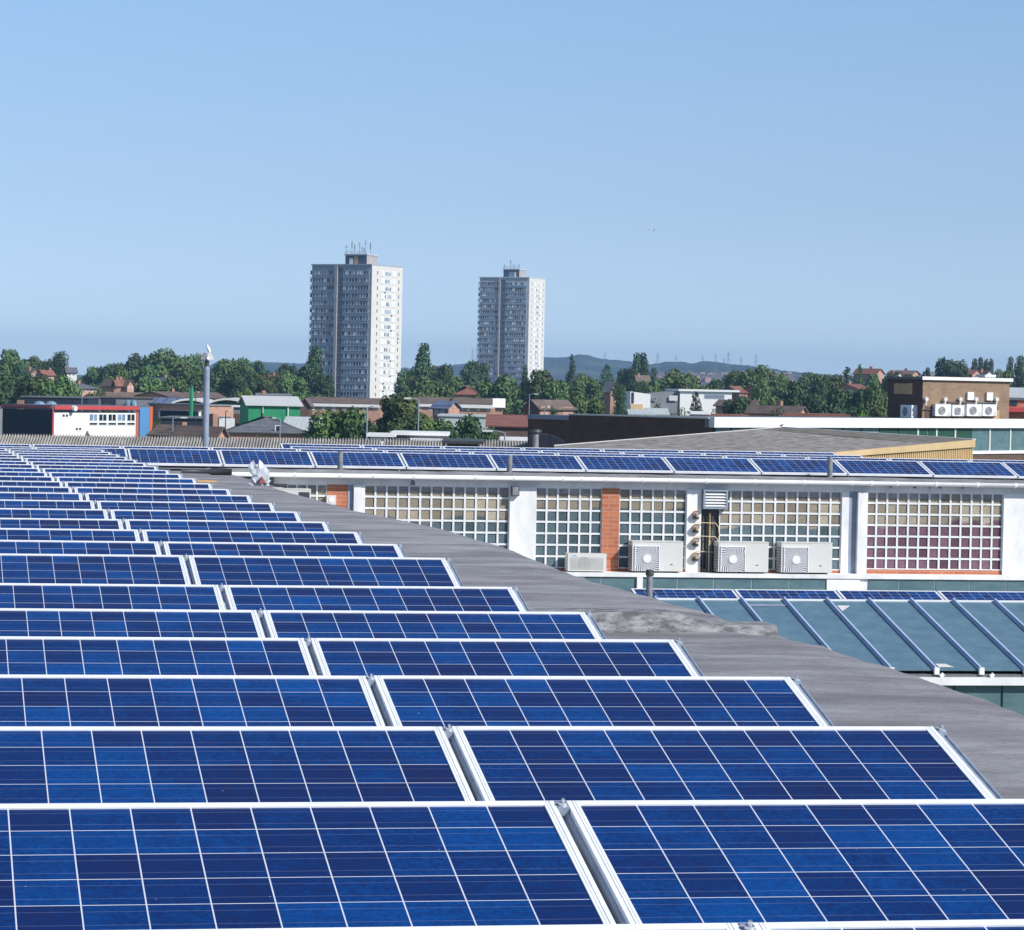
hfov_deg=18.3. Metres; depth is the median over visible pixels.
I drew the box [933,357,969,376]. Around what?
broadleaf tree
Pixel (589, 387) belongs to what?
broadleaf tree
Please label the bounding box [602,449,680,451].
solar panel
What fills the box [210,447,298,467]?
solar panel
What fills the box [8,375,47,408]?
broadleaf tree
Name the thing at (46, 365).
broadleaf tree
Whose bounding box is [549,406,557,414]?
shrub
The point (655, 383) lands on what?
broadleaf tree
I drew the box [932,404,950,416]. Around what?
air conditioner
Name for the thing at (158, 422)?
shrub
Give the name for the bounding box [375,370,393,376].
end windows
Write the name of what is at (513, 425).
red roofed workshop
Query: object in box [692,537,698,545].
pipe boss
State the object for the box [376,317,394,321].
end windows
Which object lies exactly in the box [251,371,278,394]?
broadleaf tree
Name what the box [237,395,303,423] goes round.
green warehouse
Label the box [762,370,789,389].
broadleaf tree
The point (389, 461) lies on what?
solar panel
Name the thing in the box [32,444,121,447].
solar panel
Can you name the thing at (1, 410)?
grey shed
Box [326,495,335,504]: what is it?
alarm box
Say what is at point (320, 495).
glass block window
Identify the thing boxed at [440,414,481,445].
broadleaf tree
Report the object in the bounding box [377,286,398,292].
end windows
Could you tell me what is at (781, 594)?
solar panel
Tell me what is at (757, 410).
house
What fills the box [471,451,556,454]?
solar panel
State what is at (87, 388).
house
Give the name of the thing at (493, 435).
broadleaf tree
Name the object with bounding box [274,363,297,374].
broadleaf tree
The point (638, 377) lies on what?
house
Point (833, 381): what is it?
broadleaf tree
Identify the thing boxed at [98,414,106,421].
window
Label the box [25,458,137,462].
solar panel
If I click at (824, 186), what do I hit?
sky
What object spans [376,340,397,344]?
end windows
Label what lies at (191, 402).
green mast
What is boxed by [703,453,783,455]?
solar panel
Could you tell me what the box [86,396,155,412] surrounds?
grey shed
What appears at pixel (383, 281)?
end windows
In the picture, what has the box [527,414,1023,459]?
building
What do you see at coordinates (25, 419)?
office building
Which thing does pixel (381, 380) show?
end windows
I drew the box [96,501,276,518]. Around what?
solar panel
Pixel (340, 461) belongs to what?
vent post
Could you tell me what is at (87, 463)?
solar panel
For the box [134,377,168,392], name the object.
broadleaf tree
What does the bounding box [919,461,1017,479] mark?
solar panel
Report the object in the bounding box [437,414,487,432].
pale shed
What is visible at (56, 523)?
solar panel
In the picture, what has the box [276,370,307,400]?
broadleaf tree
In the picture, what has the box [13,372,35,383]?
broadleaf tree
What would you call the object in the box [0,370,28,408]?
broadleaf tree
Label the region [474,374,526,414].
broadleaf tree
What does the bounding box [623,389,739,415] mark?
school building
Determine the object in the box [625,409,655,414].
pale shed
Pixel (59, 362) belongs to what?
broadleaf tree
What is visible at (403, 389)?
broadleaf tree
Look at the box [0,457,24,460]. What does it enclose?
solar panel
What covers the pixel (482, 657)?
solar panel
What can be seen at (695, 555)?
pipe boss
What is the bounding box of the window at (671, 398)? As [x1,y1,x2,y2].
[669,396,677,400]
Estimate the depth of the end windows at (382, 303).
1134.58 m
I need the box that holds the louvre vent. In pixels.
[702,489,727,508]
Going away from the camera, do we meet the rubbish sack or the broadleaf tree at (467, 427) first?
the rubbish sack
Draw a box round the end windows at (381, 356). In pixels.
[376,355,397,361]
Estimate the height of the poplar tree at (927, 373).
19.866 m
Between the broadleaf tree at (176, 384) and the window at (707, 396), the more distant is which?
the broadleaf tree at (176, 384)
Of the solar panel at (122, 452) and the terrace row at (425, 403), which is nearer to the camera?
the solar panel at (122, 452)
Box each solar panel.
[0,444,32,446]
[0,446,34,448]
[0,450,11,452]
[0,452,15,454]
[0,455,20,457]
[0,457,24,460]
[0,460,30,463]
[0,464,35,467]
[0,468,41,471]
[0,471,48,475]
[0,476,55,480]
[0,480,64,486]
[0,486,73,492]
[0,492,84,499]
[0,499,96,508]
[0,508,109,518]
[0,518,124,528]
[0,528,141,540]
[0,540,162,554]
[0,553,190,584]
[0,583,225,609]
[0,608,265,637]
[0,636,317,675]
[0,673,385,725]
[0,724,474,803]
[0,798,615,929]
[8,448,104,451]
[12,451,111,453]
[16,453,119,456]
[20,455,128,460]
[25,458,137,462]
[30,461,147,465]
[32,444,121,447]
[35,447,127,456]
[35,465,158,471]
[42,468,170,475]
[48,472,183,480]
[56,477,197,486]
[64,482,214,492]
[73,487,232,499]
[84,493,253,508]
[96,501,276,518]
[109,509,303,527]
[122,446,210,454]
[124,519,331,539]
[127,448,223,467]
[140,530,365,554]
[162,541,406,580]
[163,920,755,929]
[187,555,463,609]
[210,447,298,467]
[219,450,315,468]
[222,585,530,636]
[261,610,606,638]
[280,443,361,447]
[290,446,374,449]
[298,449,385,468]
[308,637,703,702]
[309,451,406,470]
[362,445,442,448]
[371,675,833,727]
[374,448,457,450]
[386,450,471,470]
[399,453,496,471]
[442,446,522,449]
[448,724,1002,801]
[458,449,540,451]
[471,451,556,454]
[488,454,585,473]
[522,447,601,450]
[540,450,621,453]
[557,453,640,455]
[562,799,1023,924]
[576,456,674,474]
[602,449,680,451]
[622,452,702,454]
[630,588,738,597]
[641,454,724,457]
[663,457,761,475]
[680,450,758,453]
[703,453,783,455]
[724,455,806,458]
[735,589,841,598]
[750,458,847,476]
[752,919,1023,929]
[758,451,835,454]
[783,454,862,457]
[807,457,888,459]
[835,460,932,478]
[837,590,943,599]
[889,458,969,461]
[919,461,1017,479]
[938,591,1023,599]
[970,459,1023,462]
[1003,462,1023,479]
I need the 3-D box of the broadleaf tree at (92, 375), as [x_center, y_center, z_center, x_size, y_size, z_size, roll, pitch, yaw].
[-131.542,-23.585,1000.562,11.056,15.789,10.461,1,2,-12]
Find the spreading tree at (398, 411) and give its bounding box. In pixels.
[374,393,423,438]
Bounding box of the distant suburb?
[649,371,794,383]
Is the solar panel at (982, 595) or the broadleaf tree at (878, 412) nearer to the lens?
the solar panel at (982, 595)
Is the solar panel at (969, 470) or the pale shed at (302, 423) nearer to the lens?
the solar panel at (969, 470)
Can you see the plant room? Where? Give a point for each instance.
(924, 393)
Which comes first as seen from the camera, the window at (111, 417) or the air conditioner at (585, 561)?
the air conditioner at (585, 561)
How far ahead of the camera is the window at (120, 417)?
440.69 m
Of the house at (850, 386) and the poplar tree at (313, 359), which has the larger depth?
the poplar tree at (313, 359)
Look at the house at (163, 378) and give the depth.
763.52 m
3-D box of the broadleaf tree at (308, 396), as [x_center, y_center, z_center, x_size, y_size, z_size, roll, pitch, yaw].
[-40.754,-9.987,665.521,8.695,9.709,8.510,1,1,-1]
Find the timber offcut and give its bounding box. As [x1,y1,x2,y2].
[198,480,216,481]
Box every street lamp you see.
[195,391,199,425]
[272,417,280,437]
[366,405,378,439]
[404,397,418,430]
[482,430,505,441]
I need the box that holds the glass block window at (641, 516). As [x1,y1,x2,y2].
[618,488,686,568]
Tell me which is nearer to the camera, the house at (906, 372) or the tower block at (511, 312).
the house at (906, 372)
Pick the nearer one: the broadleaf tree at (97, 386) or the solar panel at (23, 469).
the solar panel at (23, 469)
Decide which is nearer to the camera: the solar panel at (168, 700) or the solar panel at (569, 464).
the solar panel at (168, 700)
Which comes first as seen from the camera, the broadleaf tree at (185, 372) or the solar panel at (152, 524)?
the solar panel at (152, 524)
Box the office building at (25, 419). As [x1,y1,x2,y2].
[0,404,152,437]
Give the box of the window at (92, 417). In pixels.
[89,414,97,421]
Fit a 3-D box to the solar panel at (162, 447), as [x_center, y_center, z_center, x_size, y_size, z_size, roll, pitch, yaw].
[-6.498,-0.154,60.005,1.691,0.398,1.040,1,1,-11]
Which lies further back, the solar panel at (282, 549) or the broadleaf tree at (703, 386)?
the broadleaf tree at (703, 386)
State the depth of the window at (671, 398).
641.04 m
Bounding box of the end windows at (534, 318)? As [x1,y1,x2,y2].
[531,316,542,320]
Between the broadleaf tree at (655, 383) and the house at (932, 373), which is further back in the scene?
the house at (932, 373)
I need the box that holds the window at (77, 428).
[74,426,81,431]
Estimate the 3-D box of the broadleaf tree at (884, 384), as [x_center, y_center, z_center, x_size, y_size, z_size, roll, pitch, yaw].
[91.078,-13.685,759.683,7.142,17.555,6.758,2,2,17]
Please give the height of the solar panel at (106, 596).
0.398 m
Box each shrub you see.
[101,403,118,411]
[150,418,160,437]
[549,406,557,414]
[670,407,686,415]
[767,406,783,415]
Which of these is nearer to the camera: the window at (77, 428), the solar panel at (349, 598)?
the solar panel at (349, 598)
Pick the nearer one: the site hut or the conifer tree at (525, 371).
the site hut
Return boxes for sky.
[0,0,1023,378]
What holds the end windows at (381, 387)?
in the tower block at (355, 326)
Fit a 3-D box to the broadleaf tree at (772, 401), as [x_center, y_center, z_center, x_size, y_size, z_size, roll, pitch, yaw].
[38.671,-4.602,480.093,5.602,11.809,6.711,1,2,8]
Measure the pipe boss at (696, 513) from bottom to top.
0.165 m
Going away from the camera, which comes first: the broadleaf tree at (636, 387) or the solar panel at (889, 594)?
the solar panel at (889, 594)
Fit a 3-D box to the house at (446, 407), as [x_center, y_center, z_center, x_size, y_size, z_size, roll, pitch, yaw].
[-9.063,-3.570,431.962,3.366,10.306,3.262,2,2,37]
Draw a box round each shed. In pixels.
[0,407,2,434]
[0,434,527,447]
[17,395,99,411]
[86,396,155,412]
[150,397,185,402]
[159,416,234,428]
[284,416,321,435]
[366,432,396,444]
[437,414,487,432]
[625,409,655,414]
[644,408,669,414]
[708,414,748,415]
[776,412,850,416]
[1009,387,1023,397]
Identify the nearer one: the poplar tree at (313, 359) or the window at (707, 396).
the window at (707, 396)
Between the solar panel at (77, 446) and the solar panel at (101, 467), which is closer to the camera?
the solar panel at (101, 467)
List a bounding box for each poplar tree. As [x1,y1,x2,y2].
[305,345,324,376]
[411,342,434,380]
[633,352,641,374]
[638,352,648,374]
[925,367,930,376]
[970,359,977,369]
[978,357,984,370]
[983,359,989,370]
[988,358,993,371]
[1006,356,1014,386]
[1013,355,1023,386]
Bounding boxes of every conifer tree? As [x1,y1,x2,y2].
[516,365,530,400]
[565,354,575,394]
[599,364,614,388]
[650,367,657,385]
[689,391,702,415]
[841,367,855,383]
[854,364,864,384]
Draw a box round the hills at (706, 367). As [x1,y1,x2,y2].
[598,361,1015,387]
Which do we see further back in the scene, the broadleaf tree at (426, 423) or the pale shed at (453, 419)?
the pale shed at (453, 419)
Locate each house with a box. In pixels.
[25,367,37,376]
[36,368,55,380]
[64,366,77,382]
[74,380,98,395]
[99,377,135,393]
[105,389,142,396]
[111,377,124,391]
[134,388,194,397]
[146,422,186,437]
[149,375,166,385]
[170,414,230,438]
[181,389,226,399]
[227,416,305,438]
[254,390,291,395]
[300,398,314,416]
[429,401,462,421]
[453,386,479,397]
[493,398,504,413]
[521,399,576,414]
[601,381,617,414]
[633,373,650,383]
[713,396,759,413]
[721,386,749,399]
[743,385,773,399]
[744,401,808,415]
[833,381,865,394]
[852,366,885,385]
[886,368,921,376]
[886,370,903,376]
[922,369,938,376]
[967,368,981,377]
[980,369,993,377]
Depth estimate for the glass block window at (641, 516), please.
58.83 m
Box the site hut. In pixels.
[687,411,710,415]
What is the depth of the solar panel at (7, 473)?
39.84 m
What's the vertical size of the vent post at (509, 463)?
0.372 m
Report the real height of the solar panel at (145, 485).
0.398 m
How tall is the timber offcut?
0.038 m
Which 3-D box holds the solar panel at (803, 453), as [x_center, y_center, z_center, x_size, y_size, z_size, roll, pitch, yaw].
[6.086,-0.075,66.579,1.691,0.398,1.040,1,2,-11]
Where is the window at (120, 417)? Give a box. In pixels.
[117,414,125,421]
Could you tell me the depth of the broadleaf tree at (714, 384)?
758.53 m
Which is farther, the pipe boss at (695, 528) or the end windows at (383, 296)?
the end windows at (383, 296)
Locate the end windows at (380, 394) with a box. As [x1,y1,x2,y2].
[375,393,396,397]
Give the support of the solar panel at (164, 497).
on the factory building at (985, 736)
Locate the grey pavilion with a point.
(236, 413)
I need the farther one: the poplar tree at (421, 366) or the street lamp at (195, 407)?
the poplar tree at (421, 366)
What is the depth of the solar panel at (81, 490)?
34.02 m
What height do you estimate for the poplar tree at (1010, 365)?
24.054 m
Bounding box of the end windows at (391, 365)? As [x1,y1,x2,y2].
[379,362,397,367]
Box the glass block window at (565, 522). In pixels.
[535,487,601,567]
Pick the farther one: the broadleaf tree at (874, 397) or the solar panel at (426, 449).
the broadleaf tree at (874, 397)
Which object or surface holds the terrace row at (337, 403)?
on the ground
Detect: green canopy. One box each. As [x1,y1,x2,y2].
[172,398,212,403]
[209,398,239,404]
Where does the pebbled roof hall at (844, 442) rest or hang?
attached to the factory wing at (900, 534)
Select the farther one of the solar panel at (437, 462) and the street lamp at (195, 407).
the street lamp at (195, 407)
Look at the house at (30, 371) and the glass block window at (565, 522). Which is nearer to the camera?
the glass block window at (565, 522)
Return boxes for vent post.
[337,452,342,468]
[507,455,511,471]
[827,457,832,476]
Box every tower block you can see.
[308,242,402,398]
[477,260,544,386]
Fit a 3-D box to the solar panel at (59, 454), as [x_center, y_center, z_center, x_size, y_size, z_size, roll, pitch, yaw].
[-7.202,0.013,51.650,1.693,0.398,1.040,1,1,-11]
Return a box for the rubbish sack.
[248,460,270,485]
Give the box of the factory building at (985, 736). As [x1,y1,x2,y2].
[171,472,1023,798]
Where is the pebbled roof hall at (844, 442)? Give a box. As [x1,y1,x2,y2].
[554,427,975,458]
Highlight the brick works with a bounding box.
[148,403,233,427]
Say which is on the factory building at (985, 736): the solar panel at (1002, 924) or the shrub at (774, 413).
the solar panel at (1002, 924)
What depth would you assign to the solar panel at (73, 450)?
56.05 m
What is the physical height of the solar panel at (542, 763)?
0.398 m
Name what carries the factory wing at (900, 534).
attached to the factory building at (985, 736)
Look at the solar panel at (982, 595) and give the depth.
50.94 m
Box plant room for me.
[886,375,1012,418]
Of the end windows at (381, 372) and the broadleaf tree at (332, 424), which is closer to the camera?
the broadleaf tree at (332, 424)
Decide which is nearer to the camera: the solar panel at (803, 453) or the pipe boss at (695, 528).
the pipe boss at (695, 528)
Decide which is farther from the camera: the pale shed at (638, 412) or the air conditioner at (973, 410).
the pale shed at (638, 412)
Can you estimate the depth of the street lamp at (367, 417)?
210.03 m
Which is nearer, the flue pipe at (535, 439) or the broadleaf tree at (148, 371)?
the flue pipe at (535, 439)
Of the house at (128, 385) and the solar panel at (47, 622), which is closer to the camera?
the solar panel at (47, 622)
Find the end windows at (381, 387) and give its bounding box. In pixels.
[375,385,393,391]
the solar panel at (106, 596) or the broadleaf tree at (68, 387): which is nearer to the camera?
the solar panel at (106, 596)
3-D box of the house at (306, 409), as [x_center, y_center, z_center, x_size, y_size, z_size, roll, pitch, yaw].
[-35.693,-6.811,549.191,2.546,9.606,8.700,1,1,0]
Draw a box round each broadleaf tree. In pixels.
[0,349,32,379]
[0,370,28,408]
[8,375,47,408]
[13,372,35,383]
[20,355,42,369]
[35,373,51,381]
[36,375,82,395]
[39,358,53,369]
[50,351,69,381]
[78,366,108,384]
[83,390,106,396]
[87,383,101,392]
[96,363,116,382]
[103,368,130,379]
[110,362,124,375]
[123,353,143,372]
[128,363,167,383]
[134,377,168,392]
[141,348,185,374]
[160,362,203,391]
[162,376,187,391]
[183,352,204,388]
[210,357,253,395]
[220,367,256,397]
[236,388,253,397]
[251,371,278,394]
[252,360,270,374]
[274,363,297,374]
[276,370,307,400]
[296,365,316,395]
[301,405,368,439]
[304,394,324,397]
[310,374,334,396]
[341,419,377,439]
[393,368,416,393]
[397,375,450,396]
[398,376,415,393]
[406,412,453,430]
[429,363,453,384]
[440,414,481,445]
[442,376,478,395]
[460,360,491,387]
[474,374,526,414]
[478,427,497,440]
[518,369,570,403]
[537,382,570,399]
[566,391,604,413]
[570,373,601,406]
[610,381,626,414]
[615,365,637,386]
[623,380,647,392]
[643,378,662,391]
[644,384,657,392]
[658,368,701,391]
[683,385,710,389]
[707,379,724,389]
[721,394,750,414]
[723,369,740,387]
[733,365,772,386]
[750,381,771,403]
[756,396,782,404]
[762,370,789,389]
[771,385,787,399]
[775,380,825,412]
[796,372,825,386]
[806,379,830,402]
[812,387,847,413]
[822,374,844,389]
[844,387,864,416]
[856,382,887,416]
[860,374,881,389]
[863,405,884,416]
[881,373,898,414]
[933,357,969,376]
[959,359,967,373]
[994,369,1012,386]
[1018,371,1023,387]
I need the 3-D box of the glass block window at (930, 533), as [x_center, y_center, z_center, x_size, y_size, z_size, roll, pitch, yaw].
[7.951,1.249,59.901,2.695,1.452,0.090,1,2,-11]
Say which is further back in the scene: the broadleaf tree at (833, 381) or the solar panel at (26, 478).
the broadleaf tree at (833, 381)
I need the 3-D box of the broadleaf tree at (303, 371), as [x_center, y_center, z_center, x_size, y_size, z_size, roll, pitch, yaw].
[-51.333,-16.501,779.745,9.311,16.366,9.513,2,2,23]
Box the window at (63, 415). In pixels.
[61,413,68,417]
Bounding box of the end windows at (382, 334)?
[376,332,398,338]
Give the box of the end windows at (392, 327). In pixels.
[376,324,394,330]
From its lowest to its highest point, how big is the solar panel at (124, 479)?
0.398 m
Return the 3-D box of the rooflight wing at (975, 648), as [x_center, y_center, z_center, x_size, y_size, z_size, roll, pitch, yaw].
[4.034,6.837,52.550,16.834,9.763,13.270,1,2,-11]
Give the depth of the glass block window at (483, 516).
58.13 m
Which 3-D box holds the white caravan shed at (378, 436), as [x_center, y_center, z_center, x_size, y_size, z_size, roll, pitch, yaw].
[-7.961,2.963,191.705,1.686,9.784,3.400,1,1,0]
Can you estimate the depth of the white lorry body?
199.89 m
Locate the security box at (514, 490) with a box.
[511,486,519,495]
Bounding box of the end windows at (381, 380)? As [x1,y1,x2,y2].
[375,378,393,383]
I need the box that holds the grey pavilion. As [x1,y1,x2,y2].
[231,405,239,425]
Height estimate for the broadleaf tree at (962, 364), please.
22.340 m
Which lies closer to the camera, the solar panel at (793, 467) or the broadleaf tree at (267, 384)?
the solar panel at (793, 467)
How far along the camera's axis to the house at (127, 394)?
581.21 m
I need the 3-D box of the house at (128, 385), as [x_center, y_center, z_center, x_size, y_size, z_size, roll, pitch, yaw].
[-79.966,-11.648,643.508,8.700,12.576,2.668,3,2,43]
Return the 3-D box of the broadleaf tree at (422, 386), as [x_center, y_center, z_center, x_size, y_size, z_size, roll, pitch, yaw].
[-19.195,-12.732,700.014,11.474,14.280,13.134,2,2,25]
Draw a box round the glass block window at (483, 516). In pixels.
[365,485,509,548]
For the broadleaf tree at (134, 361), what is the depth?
897.30 m
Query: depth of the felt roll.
55.16 m
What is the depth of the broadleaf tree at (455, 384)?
898.42 m
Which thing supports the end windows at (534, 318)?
in the tower block at (511, 312)
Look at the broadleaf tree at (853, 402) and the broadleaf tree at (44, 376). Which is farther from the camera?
the broadleaf tree at (44, 376)
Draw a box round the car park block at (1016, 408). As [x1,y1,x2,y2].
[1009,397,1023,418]
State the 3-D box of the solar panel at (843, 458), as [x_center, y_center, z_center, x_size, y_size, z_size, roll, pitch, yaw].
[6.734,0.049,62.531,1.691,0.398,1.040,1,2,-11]
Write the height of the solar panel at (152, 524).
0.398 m
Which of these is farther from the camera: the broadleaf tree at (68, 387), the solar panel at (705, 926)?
the broadleaf tree at (68, 387)
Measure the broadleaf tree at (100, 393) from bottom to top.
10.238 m
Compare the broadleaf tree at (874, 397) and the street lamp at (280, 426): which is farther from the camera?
the broadleaf tree at (874, 397)
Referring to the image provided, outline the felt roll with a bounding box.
[181,468,231,474]
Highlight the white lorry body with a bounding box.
[500,436,527,441]
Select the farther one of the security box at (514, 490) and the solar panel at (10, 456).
the security box at (514, 490)
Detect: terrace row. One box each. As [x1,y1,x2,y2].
[309,397,383,424]
[405,396,450,418]
[452,397,494,413]
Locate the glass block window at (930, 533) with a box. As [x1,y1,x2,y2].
[867,492,1002,569]
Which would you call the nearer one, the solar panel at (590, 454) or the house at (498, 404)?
the solar panel at (590, 454)
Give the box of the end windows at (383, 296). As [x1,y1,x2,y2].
[377,294,398,299]
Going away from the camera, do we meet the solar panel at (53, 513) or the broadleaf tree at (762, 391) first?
the solar panel at (53, 513)
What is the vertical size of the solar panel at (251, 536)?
0.398 m
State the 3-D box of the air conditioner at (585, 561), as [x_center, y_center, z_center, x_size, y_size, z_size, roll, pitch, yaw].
[1.353,1.783,58.368,0.723,0.322,0.284,1,2,-11]
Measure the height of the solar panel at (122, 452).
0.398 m
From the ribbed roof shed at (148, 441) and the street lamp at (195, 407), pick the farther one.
the street lamp at (195, 407)
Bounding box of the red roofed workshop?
[485,414,527,441]
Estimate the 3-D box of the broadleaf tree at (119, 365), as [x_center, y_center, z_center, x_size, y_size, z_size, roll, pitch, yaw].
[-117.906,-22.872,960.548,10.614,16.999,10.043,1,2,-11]
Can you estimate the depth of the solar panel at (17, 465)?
43.85 m
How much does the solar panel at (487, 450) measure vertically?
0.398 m
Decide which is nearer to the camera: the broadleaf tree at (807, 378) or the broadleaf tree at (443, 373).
the broadleaf tree at (807, 378)
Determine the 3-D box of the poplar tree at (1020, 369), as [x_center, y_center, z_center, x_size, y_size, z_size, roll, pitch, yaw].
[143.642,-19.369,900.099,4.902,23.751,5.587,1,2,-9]
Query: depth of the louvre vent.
58.92 m
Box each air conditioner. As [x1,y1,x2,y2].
[271,487,283,490]
[284,488,310,497]
[565,553,606,570]
[628,540,682,572]
[713,541,768,573]
[776,541,832,573]
[900,405,917,417]
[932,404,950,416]
[950,405,964,416]
[964,404,981,416]
[980,404,996,416]
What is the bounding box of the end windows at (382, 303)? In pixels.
[377,302,398,306]
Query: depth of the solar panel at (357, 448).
62.99 m
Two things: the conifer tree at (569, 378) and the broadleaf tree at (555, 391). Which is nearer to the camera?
the broadleaf tree at (555, 391)
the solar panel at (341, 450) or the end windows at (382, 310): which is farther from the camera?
the end windows at (382, 310)
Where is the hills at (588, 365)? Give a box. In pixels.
[77,354,650,381]
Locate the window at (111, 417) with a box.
[108,414,116,421]
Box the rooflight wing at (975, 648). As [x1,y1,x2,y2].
[653,596,1023,715]
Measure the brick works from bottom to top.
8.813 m
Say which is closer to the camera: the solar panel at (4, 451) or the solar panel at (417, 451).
the solar panel at (4, 451)
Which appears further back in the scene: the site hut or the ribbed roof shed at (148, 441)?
the site hut
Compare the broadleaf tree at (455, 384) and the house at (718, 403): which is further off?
the broadleaf tree at (455, 384)
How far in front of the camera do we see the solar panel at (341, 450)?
61.01 m
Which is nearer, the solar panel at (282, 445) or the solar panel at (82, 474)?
the solar panel at (82, 474)
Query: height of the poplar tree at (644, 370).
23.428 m
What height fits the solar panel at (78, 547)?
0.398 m
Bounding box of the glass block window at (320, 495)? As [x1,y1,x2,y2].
[287,484,326,502]
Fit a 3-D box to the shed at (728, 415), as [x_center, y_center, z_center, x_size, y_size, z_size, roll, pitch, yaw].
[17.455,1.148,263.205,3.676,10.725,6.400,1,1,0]
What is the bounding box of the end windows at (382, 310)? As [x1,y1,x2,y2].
[381,309,398,315]
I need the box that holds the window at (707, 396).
[704,394,724,398]
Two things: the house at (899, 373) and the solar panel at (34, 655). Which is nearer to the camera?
the solar panel at (34, 655)
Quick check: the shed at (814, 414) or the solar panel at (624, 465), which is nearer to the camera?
the solar panel at (624, 465)
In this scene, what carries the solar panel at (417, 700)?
on the factory building at (985, 736)
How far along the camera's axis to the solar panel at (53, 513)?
27.72 m
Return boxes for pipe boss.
[692,524,698,532]
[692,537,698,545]
[692,552,698,560]
[693,510,699,518]
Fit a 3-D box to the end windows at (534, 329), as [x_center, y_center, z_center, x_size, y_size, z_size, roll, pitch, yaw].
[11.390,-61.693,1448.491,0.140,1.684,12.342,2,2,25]
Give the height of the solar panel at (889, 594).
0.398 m
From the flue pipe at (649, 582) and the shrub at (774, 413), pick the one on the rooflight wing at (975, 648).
the flue pipe at (649, 582)
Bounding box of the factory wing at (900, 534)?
[31,446,1023,591]
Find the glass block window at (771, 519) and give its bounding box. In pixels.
[718,490,841,569]
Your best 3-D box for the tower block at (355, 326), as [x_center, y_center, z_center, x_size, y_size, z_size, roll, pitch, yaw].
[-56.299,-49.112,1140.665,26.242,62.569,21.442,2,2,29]
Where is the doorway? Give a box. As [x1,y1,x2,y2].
[925,407,931,417]
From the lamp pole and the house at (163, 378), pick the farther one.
the house at (163, 378)
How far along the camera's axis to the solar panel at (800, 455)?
64.88 m
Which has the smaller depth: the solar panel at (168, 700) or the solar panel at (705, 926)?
the solar panel at (705, 926)
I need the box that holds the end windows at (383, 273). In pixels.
[377,271,395,276]
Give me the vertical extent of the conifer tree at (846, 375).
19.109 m
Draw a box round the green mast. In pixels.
[189,384,192,415]
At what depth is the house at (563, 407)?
472.11 m
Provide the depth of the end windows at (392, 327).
1134.99 m
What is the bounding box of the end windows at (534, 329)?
[531,328,542,331]
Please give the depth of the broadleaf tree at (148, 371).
827.91 m
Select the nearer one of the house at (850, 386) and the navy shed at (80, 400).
the navy shed at (80, 400)
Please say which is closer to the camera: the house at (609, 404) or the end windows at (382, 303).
the house at (609, 404)
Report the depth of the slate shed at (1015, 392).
337.45 m
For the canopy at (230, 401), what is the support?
on the ground
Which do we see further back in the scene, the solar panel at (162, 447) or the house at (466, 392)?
the house at (466, 392)
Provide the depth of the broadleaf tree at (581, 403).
478.50 m
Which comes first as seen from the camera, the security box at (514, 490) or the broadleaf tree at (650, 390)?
the security box at (514, 490)
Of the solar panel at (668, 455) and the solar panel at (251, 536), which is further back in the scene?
the solar panel at (668, 455)
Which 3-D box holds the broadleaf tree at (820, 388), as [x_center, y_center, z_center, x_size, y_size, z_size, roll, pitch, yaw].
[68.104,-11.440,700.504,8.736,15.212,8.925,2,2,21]
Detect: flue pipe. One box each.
[530,430,541,447]
[646,570,653,597]
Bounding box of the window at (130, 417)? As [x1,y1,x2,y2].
[126,414,134,421]
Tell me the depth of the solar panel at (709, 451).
66.63 m
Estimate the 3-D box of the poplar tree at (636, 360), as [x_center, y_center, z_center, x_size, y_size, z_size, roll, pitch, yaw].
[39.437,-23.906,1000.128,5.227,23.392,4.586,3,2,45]
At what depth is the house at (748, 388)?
722.91 m
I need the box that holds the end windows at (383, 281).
[377,279,398,284]
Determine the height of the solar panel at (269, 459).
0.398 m
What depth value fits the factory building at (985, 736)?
19.32 m
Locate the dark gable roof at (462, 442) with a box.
[442,438,484,446]
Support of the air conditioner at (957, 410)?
attached to the plant room
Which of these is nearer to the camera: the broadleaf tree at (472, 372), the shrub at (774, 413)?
the shrub at (774, 413)
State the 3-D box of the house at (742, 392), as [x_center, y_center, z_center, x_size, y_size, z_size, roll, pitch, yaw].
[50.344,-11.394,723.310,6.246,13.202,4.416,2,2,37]
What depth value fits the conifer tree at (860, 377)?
849.46 m
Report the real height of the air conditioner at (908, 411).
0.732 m
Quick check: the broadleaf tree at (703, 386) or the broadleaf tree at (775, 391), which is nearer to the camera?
the broadleaf tree at (775, 391)
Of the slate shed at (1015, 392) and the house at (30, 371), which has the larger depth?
the house at (30, 371)
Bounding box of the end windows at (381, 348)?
[376,347,397,352]
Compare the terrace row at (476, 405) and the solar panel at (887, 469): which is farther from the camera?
the terrace row at (476, 405)
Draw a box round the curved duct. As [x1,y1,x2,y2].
[529,433,565,447]
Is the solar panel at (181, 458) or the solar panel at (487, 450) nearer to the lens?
the solar panel at (181, 458)
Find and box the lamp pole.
[200,353,213,446]
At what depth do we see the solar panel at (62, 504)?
29.69 m
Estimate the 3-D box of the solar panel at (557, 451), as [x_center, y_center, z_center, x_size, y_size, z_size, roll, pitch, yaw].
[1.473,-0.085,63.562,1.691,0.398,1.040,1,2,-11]
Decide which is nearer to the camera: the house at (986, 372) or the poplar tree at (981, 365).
the house at (986, 372)
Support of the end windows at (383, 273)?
in the tower block at (355, 326)
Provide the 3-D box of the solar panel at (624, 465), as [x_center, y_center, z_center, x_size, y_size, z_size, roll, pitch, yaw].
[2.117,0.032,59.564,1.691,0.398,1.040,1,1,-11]
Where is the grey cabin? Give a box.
[390,430,449,445]
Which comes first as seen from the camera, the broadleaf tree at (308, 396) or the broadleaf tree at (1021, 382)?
the broadleaf tree at (308, 396)

